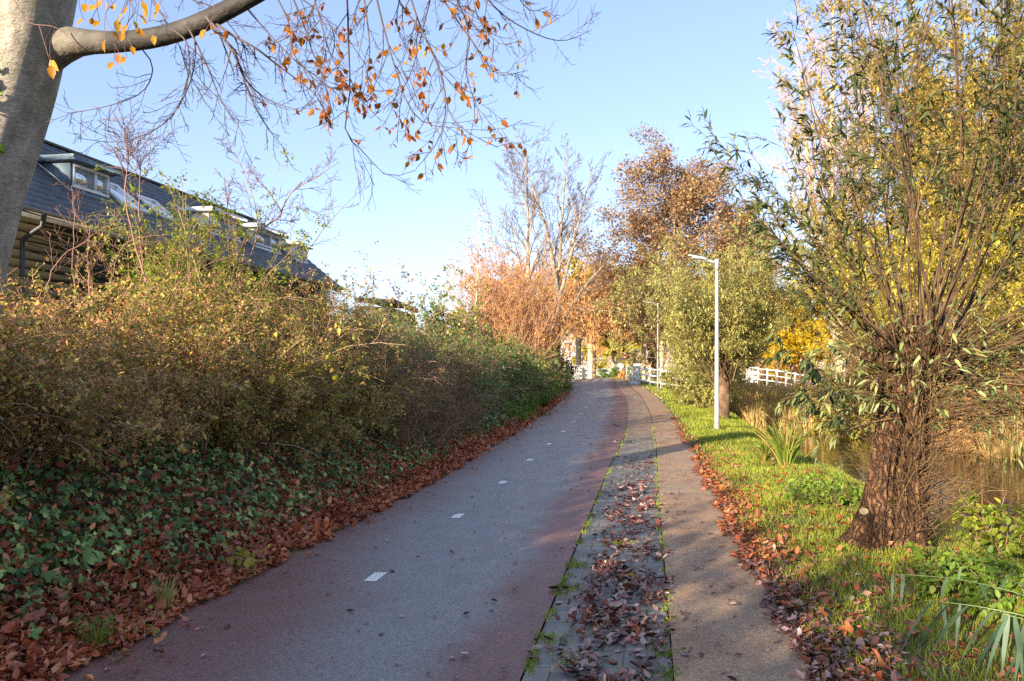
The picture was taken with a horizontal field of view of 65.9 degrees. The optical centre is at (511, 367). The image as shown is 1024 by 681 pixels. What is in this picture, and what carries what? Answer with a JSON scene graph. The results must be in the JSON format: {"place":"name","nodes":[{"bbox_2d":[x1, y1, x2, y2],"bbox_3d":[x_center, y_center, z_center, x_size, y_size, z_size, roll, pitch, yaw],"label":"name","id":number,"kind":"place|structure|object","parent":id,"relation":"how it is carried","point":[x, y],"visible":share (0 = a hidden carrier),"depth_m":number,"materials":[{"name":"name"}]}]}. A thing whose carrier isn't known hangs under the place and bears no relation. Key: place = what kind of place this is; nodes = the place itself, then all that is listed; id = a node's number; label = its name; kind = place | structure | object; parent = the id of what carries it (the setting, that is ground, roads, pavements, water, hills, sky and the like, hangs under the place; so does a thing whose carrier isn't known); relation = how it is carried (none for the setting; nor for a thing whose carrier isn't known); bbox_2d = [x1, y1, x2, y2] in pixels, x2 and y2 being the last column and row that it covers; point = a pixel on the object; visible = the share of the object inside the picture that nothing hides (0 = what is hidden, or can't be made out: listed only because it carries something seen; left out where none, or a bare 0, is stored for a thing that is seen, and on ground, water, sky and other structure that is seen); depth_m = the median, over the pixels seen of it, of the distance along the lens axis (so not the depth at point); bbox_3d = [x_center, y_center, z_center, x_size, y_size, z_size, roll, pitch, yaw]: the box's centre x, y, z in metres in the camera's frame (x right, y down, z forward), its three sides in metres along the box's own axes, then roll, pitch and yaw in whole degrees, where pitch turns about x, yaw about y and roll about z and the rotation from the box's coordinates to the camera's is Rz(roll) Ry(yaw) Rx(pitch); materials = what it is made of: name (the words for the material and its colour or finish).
{"place":"outdoors","nodes":[
{"label":"outdoors","id":0,"kind":"place"},
{"bbox_2d":[3,139,345,363],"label":"terraced house","id":1,"kind":"structure","parent":0,"point":[39,210],"depth_m":19.00,"materials":[{"name":"brown wood"},{"name":"dark tile"},{"name":"glass"}]},
{"bbox_2d":[55,377,627,680],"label":"cycle path","id":2,"kind":"structure","parent":0,"point":[262,614],"depth_m":6.86,"materials":[{"name":"grey asphalt"}]},
{"bbox_2d":[104,419,814,680],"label":"leaf litter","id":3,"kind":"object","parent":2,"relation":"on","point":[503,667],"visible":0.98,"depth_m":6.16,"materials":[{"name":"brown plant"}]},
{"bbox_2d":[0,370,1023,680],"bbox_3d":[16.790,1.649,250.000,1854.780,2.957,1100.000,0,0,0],"label":"ground","id":4,"kind":"structure","parent":0,"point":[320,486],"depth_m":7.16,"materials":[{"name":"plant"}]},
{"bbox_2d":[0,551,26,571],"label":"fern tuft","id":5,"kind":"object","parent":4,"relation":"on","point":[13,562],"visible":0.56,"depth_m":5.54,"materials":[{"name":"green plant"}]},
{"bbox_2d":[74,598,165,662],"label":"bramble sprig","id":6,"kind":"object","parent":4,"relation":"on","point":[97,620],"visible":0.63,"depth_m":5.35,"materials":[{"name":"green plant"}]},
{"bbox_2d":[39,177,246,311],"bbox_3d":[-4.319,-1.435,9.371,2.234,1.479,1.322,0,0,-29],"label":"bare sapling","id":7,"kind":"object","parent":4,"relation":"on","point":[92,243],"visible":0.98,"depth_m":9.35,"materials":[{"name":"brown plant"}]},
{"bbox_2d":[97,86,189,311],"bbox_3d":[-5.113,-2.205,10.703,0.899,2.928,1.057,0,0,27],"label":"bare sapling","id":8,"kind":"object","parent":4,"relation":"on","point":[140,161],"visible":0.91,"depth_m":10.60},
{"bbox_2d":[0,267,324,511],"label":"snowberry shrub","id":9,"kind":"object","parent":4,"relation":"on","point":[41,404],"visible":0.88,"depth_m":7.33,"materials":[{"name":"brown plant"}]},
{"bbox_2d":[150,574,180,609],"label":"grass tuft","id":10,"kind":"object","parent":4,"relation":"on","point":[168,596],"visible":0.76,"depth_m":6.05,"materials":[{"name":"green plant"}]},
{"bbox_2d":[76,141,338,364],"bbox_3d":[-4.708,-1.583,12.019,3.420,4.335,4.785,0,0,-28],"label":"honeysuckle shrub","id":11,"kind":"object","parent":4,"relation":"on","point":[172,259],"visible":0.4,"depth_m":12.32,"materials":[{"name":"green plant"}]},
{"bbox_2d":[5,203,445,462],"bbox_3d":[-3.782,-0.287,12.328,5.816,3.439,8.380,0,0,0],"label":"snowberry shrub","id":12,"kind":"object","parent":4,"relation":"on","point":[341,408],"visible":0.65,"depth_m":10.47,"materials":[{"name":"green plant"}]},
{"bbox_2d":[258,320,369,417],"bbox_3d":[-2.782,0.032,10.656,1.120,1.350,1.658,0,0,43],"label":"climber spray","id":13,"kind":"object","parent":12,"relation":"attached to","point":[336,378],"visible":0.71,"depth_m":10.68,"materials":[{"name":"green plant"}]},
{"bbox_2d":[0,408,490,650],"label":"ground cover","id":14,"kind":"object","parent":4,"relation":"on","point":[59,593],"visible":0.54,"depth_m":7.30,"materials":[{"name":"green plant"}]},
{"bbox_2d":[222,541,270,580],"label":"bramble sprig","id":15,"kind":"object","parent":4,"relation":"on","point":[247,562],"visible":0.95,"depth_m":7.10,"materials":[{"name":"green plant"}]},
{"bbox_2d":[66,188,443,449],"bbox_3d":[-4.093,-0.890,13.852,4.960,4.191,7.126,0,0,11],"label":"hedge shrub","id":16,"kind":"object","parent":4,"relation":"on","point":[304,322],"visible":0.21,"depth_m":13.12,"materials":[{"name":"green plant"}]},
{"bbox_2d":[0,390,553,642],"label":"ivy ground cover","id":17,"kind":"object","parent":4,"relation":"on","point":[89,556],"visible":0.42,"depth_m":7.32,"materials":[{"name":"green plant"}]},
{"bbox_2d":[213,136,346,292],"bbox_3d":[-3.843,-2.530,13.144,2.282,2.776,1.517,0,0,0],"label":"bare sapling","id":18,"kind":"object","parent":4,"relation":"on","point":[257,222],"visible":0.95,"depth_m":12.99,"materials":[{"name":"brown plant"}]},
{"bbox_2d":[0,391,571,680],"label":"leaf litter","id":19,"kind":"object","parent":4,"relation":"on","point":[68,650],"visible":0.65,"depth_m":6.65,"materials":[{"name":"brown plant"}]},
{"bbox_2d":[60,608,127,649],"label":"grass tuft","id":20,"kind":"object","parent":19,"relation":"on","point":[96,636],"visible":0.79,"depth_m":5.23,"materials":[{"name":"green plant"}]},
{"bbox_2d":[0,0,600,324],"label":"beech tree","id":21,"kind":"object","parent":4,"relation":"on","point":[44,44],"visible":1,"depth_m":6.19,"materials":[{"name":"brown plant"}]},
{"bbox_2d":[0,69,5,154],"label":"climbing ivy","id":22,"kind":"object","parent":21,"relation":"attached to","point":[2,147],"visible":1,"depth_m":6.21,"materials":[{"name":"green plant"}]},
{"bbox_2d":[280,163,368,293],"bbox_3d":[-3.429,-2.435,14.104,2.068,2.319,0.810,0,0,25],"label":"bare sapling","id":23,"kind":"object","parent":4,"relation":"on","point":[323,224],"visible":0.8,"depth_m":14.31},
{"bbox_2d":[225,238,503,403],"bbox_3d":[-3.098,-0.966,18.758,4.863,4.057,10.084,0,0,11],"label":"hedge shrub","id":24,"kind":"object","parent":4,"relation":"on","point":[397,322],"visible":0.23,"depth_m":17.91,"materials":[{"name":"green plant"}]},
{"bbox_2d":[355,297,417,337],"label":"garden shed","id":25,"kind":"structure","parent":4,"relation":"on","point":[393,303],"depth_m":31.04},
{"bbox_2d":[361,259,416,319],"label":"bare sapling","id":26,"kind":"object","parent":4,"relation":"on","point":[373,278],"visible":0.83,"depth_m":24.80,"materials":[{"name":"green plant"}]},
{"bbox_2d":[285,304,509,458],"bbox_3d":[-1.903,0.155,16.856,3.234,3.133,8.536,0,0,9],"label":"twiggy shrub","id":27,"kind":"object","parent":4,"relation":"on","point":[449,419],"visible":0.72,"depth_m":15.77,"materials":[{"name":"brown plant"}]},
{"bbox_2d":[315,292,549,407],"bbox_3d":[-1.980,-0.246,26.249,6.156,3.873,12.016,0,0,7],"label":"bramble bush","id":28,"kind":"object","parent":4,"relation":"on","point":[450,321],"visible":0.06,"depth_m":25.38,"materials":[{"name":"green plant"}]},
{"bbox_2d":[414,264,489,345],"bbox_3d":[-3.040,-2.105,37.924,3.963,5.610,5.453,0,0,0],"label":"young tree","id":29,"kind":"object","parent":4,"relation":"on","point":[440,305],"visible":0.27,"depth_m":37.63,"materials":[{"name":"green plant"}]},
{"bbox_2d":[455,198,494,331],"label":"young tree","id":30,"kind":"object","parent":4,"relation":"on","point":[477,275],"visible":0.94,"depth_m":38.97,"materials":[{"name":"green plant"}]},
{"bbox_2d":[383,297,570,421],"bbox_3d":[-0.807,-0.215,24.706,4.400,3.397,12.508,0,0,10],"label":"hedge shrub","id":31,"kind":"object","parent":4,"relation":"on","point":[510,373],"visible":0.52,"depth_m":23.05,"materials":[{"name":"green plant"}]},
{"bbox_2d":[405,240,558,347],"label":"thicket shrub","id":32,"kind":"object","parent":4,"relation":"on","point":[482,295],"visible":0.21,"depth_m":41.58,"materials":[{"name":"brown plant"}]},
{"bbox_2d":[440,244,562,336],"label":"autumn tree","id":33,"kind":"object","parent":4,"relation":"on","point":[499,280],"visible":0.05,"depth_m":78.89,"materials":[{"name":"brown plant"}]},
{"bbox_2d":[444,228,593,372],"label":"thicket shrub","id":34,"kind":"object","parent":4,"relation":"on","point":[519,320],"visible":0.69,"depth_m":39.31,"materials":[{"name":"orange plant"}]},
{"bbox_2d":[482,328,560,359],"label":"cane clump","id":35,"kind":"object","parent":4,"relation":"on","point":[528,341],"visible":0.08,"depth_m":37.64,"materials":[{"name":"plant"}]},
{"bbox_2d":[468,119,586,313],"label":"bare tree","id":36,"kind":"object","parent":4,"relation":"on","point":[527,248],"visible":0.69,"depth_m":46.89,"materials":[{"name":"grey plant"}]},
{"bbox_2d":[488,337,573,403],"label":"hedge shrub","id":37,"kind":"object","parent":4,"relation":"on","point":[547,371],"visible":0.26,"depth_m":33.30,"materials":[{"name":"green plant"}]},
{"bbox_2d":[501,374,573,421],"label":"verge weeds","id":38,"kind":"object","parent":4,"relation":"on","point":[533,403],"visible":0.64,"depth_m":27.39,"materials":[{"name":"green plant"}]},
{"bbox_2d":[511,294,592,375],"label":"thicket shrub","id":39,"kind":"object","parent":4,"relation":"on","point":[556,335],"visible":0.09,"depth_m":43.20,"materials":[{"name":"brown plant"}]},
{"bbox_2d":[528,363,576,383],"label":"hedge shrub","id":40,"kind":"object","parent":4,"relation":"on","point":[556,378],"visible":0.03,"depth_m":40.45,"materials":[{"name":"green plant"}]},
{"bbox_2d":[492,133,623,370],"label":"bare tree","id":41,"kind":"object","parent":4,"relation":"on","point":[561,228],"visible":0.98,"depth_m":44.91,"materials":[{"name":"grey plant"}]},
{"bbox_2d":[560,349,578,385],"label":"evergreen bush","id":42,"kind":"object","parent":4,"relation":"on","point":[563,363],"visible":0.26,"depth_m":47.82,"materials":[{"name":"green plant"}]},
{"bbox_2d":[533,252,614,378],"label":"autumn tree","id":43,"kind":"object","parent":4,"relation":"on","point":[594,354],"depth_m":99.67,"materials":[{"name":"orange plant"}]},
{"bbox_2d":[531,257,617,377],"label":"autumn tree","id":44,"kind":"object","parent":4,"relation":"on","point":[578,350],"visible":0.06,"depth_m":91.72,"materials":[{"name":"orange brown leaf"},{"name":"orange brown twig"},{"name":"pale bark"}]},
{"bbox_2d":[570,365,586,381],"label":"bridge railing","id":45,"kind":"object","parent":4,"relation":"on","point":[582,373],"visible":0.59,"depth_m":69.33,"materials":[{"name":"white paint"}]},
{"bbox_2d":[536,242,647,378],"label":"autumn tree","id":46,"kind":"object","parent":4,"relation":"on","point":[591,337],"visible":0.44,"depth_m":76.06,"materials":[{"name":"orange plant"}]},
{"bbox_2d":[522,377,671,680],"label":"paving strip","id":47,"kind":"object","parent":4,"relation":"on","point":[641,433],"visible":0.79,"depth_m":7.70,"materials":[{"name":"concrete"}]},
{"bbox_2d":[522,424,691,680],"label":"moss","id":48,"kind":"object","parent":47,"relation":"on","point":[570,564],"visible":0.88,"depth_m":6.15,"materials":[{"name":"green plant"}]},
{"bbox_2d":[525,452,693,680],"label":"leaf litter","id":49,"kind":"object","parent":47,"relation":"on","point":[586,647],"visible":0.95,"depth_m":6.04,"materials":[{"name":"brown plant"}]},
{"bbox_2d":[554,559,668,632],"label":"leaf litter","id":50,"kind":"object","parent":47,"relation":"on","point":[648,591],"visible":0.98,"depth_m":6.50,"materials":[{"name":"brown plant"}]},
{"bbox_2d":[610,559,637,611],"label":"puddle water","id":51,"kind":"structure","parent":47,"relation":"on","point":[623,580],"depth_m":6.90,"materials":[{"name":"grey liquid"}]},
{"bbox_2d":[583,366,621,377],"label":"garden bush","id":52,"kind":"object","parent":4,"relation":"on","point":[604,376],"visible":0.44,"depth_m":120.66,"materials":[{"name":"green plant"}]},
{"bbox_2d":[596,369,610,376],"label":"parked car","id":53,"kind":"object","parent":4,"relation":"on","point":[606,370],"visible":0.35,"depth_m":121.20,"materials":[{"name":"silver metal"}]},
{"bbox_2d":[570,321,664,370],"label":"autumn tree","id":54,"kind":"object","parent":4,"relation":"on","point":[611,353],"visible":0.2,"depth_m":146.36,"materials":[{"name":"yellow plant"}]},
{"bbox_2d":[609,366,641,378],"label":"garden bush","id":55,"kind":"object","parent":4,"relation":"on","point":[613,372],"visible":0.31,"depth_m":117.51,"materials":[{"name":"green plant"}]},
{"bbox_2d":[615,358,641,374],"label":"white house","id":56,"kind":"structure","parent":4,"relation":"on","point":[617,362],"depth_m":138.00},
{"bbox_2d":[565,243,697,379],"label":"autumn tree","id":57,"kind":"object","parent":4,"relation":"on","point":[622,373],"visible":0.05,"depth_m":85.86,"materials":[{"name":"orange plant"}]},
{"bbox_2d":[626,365,638,383],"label":"bridge railing","id":58,"kind":"object","parent":4,"relation":"on","point":[635,376],"visible":0.76,"depth_m":50.64,"materials":[{"name":"white paint"}]},
{"bbox_2d":[644,301,658,389],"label":"street lamp","id":59,"kind":"object","parent":4,"relation":"on","point":[658,351],"visible":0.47,"depth_m":43.47,"materials":[{"name":"metal"}]},
{"bbox_2d":[601,264,703,379],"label":"autumn tree","id":60,"kind":"object","parent":4,"relation":"on","point":[651,354],"visible":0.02,"depth_m":92.40,"materials":[{"name":"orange plant"}]},
{"bbox_2d":[607,246,698,382],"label":"autumn tree","id":61,"kind":"object","parent":4,"relation":"on","point":[661,359],"visible":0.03,"depth_m":73.84,"materials":[{"name":"orange plant"}]},
{"bbox_2d":[639,366,683,388],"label":"bridge railing","id":62,"kind":"object","parent":4,"relation":"on","point":[650,375],"visible":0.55,"depth_m":48.88,"materials":[{"name":"white paint"}]},
{"bbox_2d":[546,121,796,387],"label":"alder tree","id":63,"kind":"object","parent":4,"relation":"on","point":[685,203],"visible":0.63,"depth_m":54.79,"materials":[{"name":"brown plant"}]},
{"bbox_2d":[643,357,747,408],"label":"willow scrub","id":64,"kind":"object","parent":4,"relation":"on","point":[698,389],"visible":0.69,"depth_m":31.65,"materials":[{"name":"plant"}]},
{"bbox_2d":[687,255,719,429],"bbox_3d":[5.413,-0.666,22.274,0.916,5.054,0.233,0,0,0],"label":"street lamp","id":65,"kind":"object","parent":4,"relation":"on","point":[716,393],"visible":0.98,"depth_m":22.25,"materials":[{"name":"metal"}]},
{"bbox_2d":[607,378,813,680],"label":"footpath","id":66,"kind":"structure","parent":4,"relation":"on","point":[755,660],"depth_m":6.66,"materials":[{"name":"concrete"}]},
{"bbox_2d":[573,375,848,387],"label":"grass","id":67,"kind":"structure","parent":4,"relation":"on","point":[671,380],"depth_m":117.83,"materials":[{"name":"green plant"}]},
{"bbox_2d":[589,216,848,417],"bbox_3d":[6.738,-1.745,27.222,8.151,7.398,7.086,0,0,0],"label":"olive willow","id":68,"kind":"object","parent":4,"relation":"on","point":[744,321],"visible":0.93,"depth_m":26.39,"materials":[{"name":"green plant"}]},
{"bbox_2d":[657,272,787,382],"bbox_3d":[9.406,-1.116,34.965,5.919,5.981,6.766,0,0,0],"label":"olive willow","id":69,"kind":"object","parent":4,"relation":"on","point":[685,366],"visible":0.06,"depth_m":35.26,"materials":[{"name":"green plant"}]},
{"bbox_2d":[714,197,789,384],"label":"alder tree","id":70,"kind":"object","parent":4,"relation":"on","point":[763,371],"visible":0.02,"depth_m":58.48,"materials":[{"name":"green plant"}]},
{"bbox_2d":[733,437,782,461],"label":"iris clump","id":71,"kind":"object","parent":4,"relation":"on","point":[764,455],"visible":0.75,"depth_m":15.33,"materials":[{"name":"green plant"}]},
{"bbox_2d":[730,383,787,405],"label":"bank bush","id":72,"kind":"object","parent":4,"relation":"on","point":[768,395],"visible":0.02,"depth_m":36.78,"materials":[{"name":"green plant"}]},
{"bbox_2d":[670,416,848,562],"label":"leaf litter","id":73,"kind":"object","parent":4,"relation":"on","point":[744,541],"visible":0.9,"depth_m":9.87,"materials":[{"name":"brown plant"}]},
{"bbox_2d":[545,323,1020,374],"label":"woodland","id":74,"kind":"object","parent":4,"relation":"on","point":[573,348],"visible":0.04,"depth_m":201.00,"materials":[{"name":"brown plant"}]},
{"bbox_2d":[743,414,822,466],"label":"iris clump","id":75,"kind":"object","parent":4,"relation":"on","point":[785,451],"visible":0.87,"depth_m":14.89,"materials":[{"name":"green plant"}]},
{"bbox_2d":[730,384,862,432],"bbox_3d":[11.935,1.559,34.019,6.468,2.297,6.243,0,0,0],"label":"reed bed","id":76,"kind":"object","parent":4,"relation":"on","point":[746,410],"visible":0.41,"depth_m":32.01,"materials":[{"name":"beige plant"}]},
{"bbox_2d":[731,377,864,406],"bbox_3d":[14.724,1.447,39.786,9.944,2.496,7.868,0,0,0],"label":"reed bed","id":77,"kind":"object","parent":4,"relation":"on","point":[753,389],"visible":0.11,"depth_m":38.11,"materials":[{"name":"plant"}]},
{"bbox_2d":[734,247,866,382],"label":"yellow tree","id":78,"kind":"object","parent":4,"relation":"on","point":[791,343],"visible":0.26,"depth_m":56.95,"materials":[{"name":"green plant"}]},
{"bbox_2d":[743,354,866,388],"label":"bank bush","id":79,"kind":"object","parent":4,"relation":"on","point":[797,372],"visible":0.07,"depth_m":56.06,"materials":[{"name":"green plant"}]},
{"bbox_2d":[774,462,862,511],"bbox_3d":[4.329,1.681,10.833,1.316,0.637,1.916,0,0,0],"label":"nettle patch","id":80,"kind":"object","parent":4,"relation":"on","point":[803,491],"visible":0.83,"depth_m":10.58,"materials":[{"name":"green plant"}]},
{"bbox_2d":[746,0,912,385],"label":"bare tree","id":81,"kind":"object","parent":4,"relation":"on","point":[811,185],"visible":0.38,"depth_m":43.91,"materials":[{"name":"green plant"}]},
{"bbox_2d":[639,382,1023,680],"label":"grass","id":82,"kind":"structure","parent":4,"relation":"on","point":[734,426],"depth_m":8.10,"materials":[{"name":"green plant"}]},
{"bbox_2d":[731,172,964,392],"bbox_3d":[19.263,-4.344,39.352,15.512,13.389,11.593,0,0,27],"label":"yellow willow","id":83,"kind":"object","parent":4,"relation":"on","point":[855,251],"visible":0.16,"depth_m":39.89,"materials":[{"name":"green plant"}]},
{"bbox_2d":[679,0,1023,555],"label":"pollard willow","id":84,"kind":"object","parent":4,"relation":"on","point":[914,359],"visible":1,"depth_m":8.07,"materials":[{"name":"green plant"}]},
{"bbox_2d":[737,557,976,680],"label":"leaf litter","id":85,"kind":"object","parent":4,"relation":"on","point":[801,644],"visible":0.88,"depth_m":5.49,"materials":[{"name":"brown plant"}]},
{"bbox_2d":[694,444,1023,680],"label":"leaf litter","id":86,"kind":"object","parent":4,"relation":"on","point":[847,627],"visible":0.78,"depth_m":6.41,"materials":[{"name":"brown plant"}]},
{"bbox_2d":[759,314,1017,438],"bbox_3d":[14.714,2.127,30.990,9.924,8.896,6.526,0,0,0],"label":"bank bush","id":87,"kind":"object","parent":4,"relation":"on","point":[835,432],"visible":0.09,"depth_m":30.55,"materials":[{"name":"green plant"}]},
{"bbox_2d":[765,0,1023,392],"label":"yellow willow","id":88,"kind":"object","parent":4,"relation":"on","point":[971,119],"visible":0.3,"depth_m":31.34,"materials":[{"name":"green plant"}]},
{"bbox_2d":[821,163,1023,398],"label":"yellow willow","id":89,"kind":"object","parent":4,"relation":"on","point":[1011,288],"visible":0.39,"depth_m":23.75,"materials":[{"name":"yellow leaf"},{"name":"brown bark"}]},
{"bbox_2d":[823,385,1023,460],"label":"reed bed","id":90,"kind":"object","parent":4,"relation":"on","point":[997,450],"visible":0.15,"depth_m":23.07,"materials":[{"name":"beige plant"}]},
{"bbox_2d":[882,565,1023,604],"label":"reed plant","id":91,"kind":"object","parent":4,"relation":"on","point":[943,585],"visible":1,"depth_m":5.20,"materials":[{"name":"green plant"}]},
{"bbox_2d":[901,600,1023,677],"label":"reed plant","id":92,"kind":"object","parent":4,"relation":"on","point":[957,615],"visible":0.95,"depth_m":4.89,"materials":[{"name":"green plant"}]},
{"bbox_2d":[904,538,1023,622],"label":"nettle patch","id":93,"kind":"object","parent":4,"relation":"on","point":[989,570],"visible":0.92,"depth_m":6.34,"materials":[{"name":"green plant"}]},
{"bbox_2d":[928,472,1018,557],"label":"dead stems","id":94,"kind":"object","parent":4,"relation":"on","point":[973,507],"visible":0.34,"depth_m":8.67,"materials":[{"name":"brown plant"}]},
{"bbox_2d":[928,313,1023,459],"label":"bank bush","id":95,"kind":"object","parent":4,"relation":"on","point":[974,438],"visible":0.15,"depth_m":24.02,"materials":[{"name":"brown plant"}]},
{"bbox_2d":[944,471,1023,565],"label":"nettle patch","id":96,"kind":"object","parent":4,"relation":"on","point":[1012,545],"visible":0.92,"depth_m":8.16,"materials":[{"name":"green plant"}]},
{"bbox_2d":[985,614,1023,680],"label":"reed plant","id":97,"kind":"object","parent":4,"relation":"on","point":[1019,640],"visible":1,"depth_m":4.48,"materials":[{"name":"green plant"}]},
{"bbox_2d":[45,0,1023,369],"label":"sky","id":98,"kind":"structure","parent":0,"point":[650,62],"materials":[{"name":"blue"}]},
{"bbox_2d":[763,431,1023,563],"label":"water","id":99,"kind":"structure","parent":0,"point":[1011,480],"depth_m":19.80,"materials":[{"name":"black liquid"}]},
{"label":"footbridge deck","id":100,"kind":"object","parent":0,"visible":0},
{"bbox_2d":[734,367,812,388],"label":"footbridge railing","id":101,"kind":"object","parent":100,"relation":"on","point":[766,374],"visible":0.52,"depth_m":51.71,"materials":[{"name":"white paint"}]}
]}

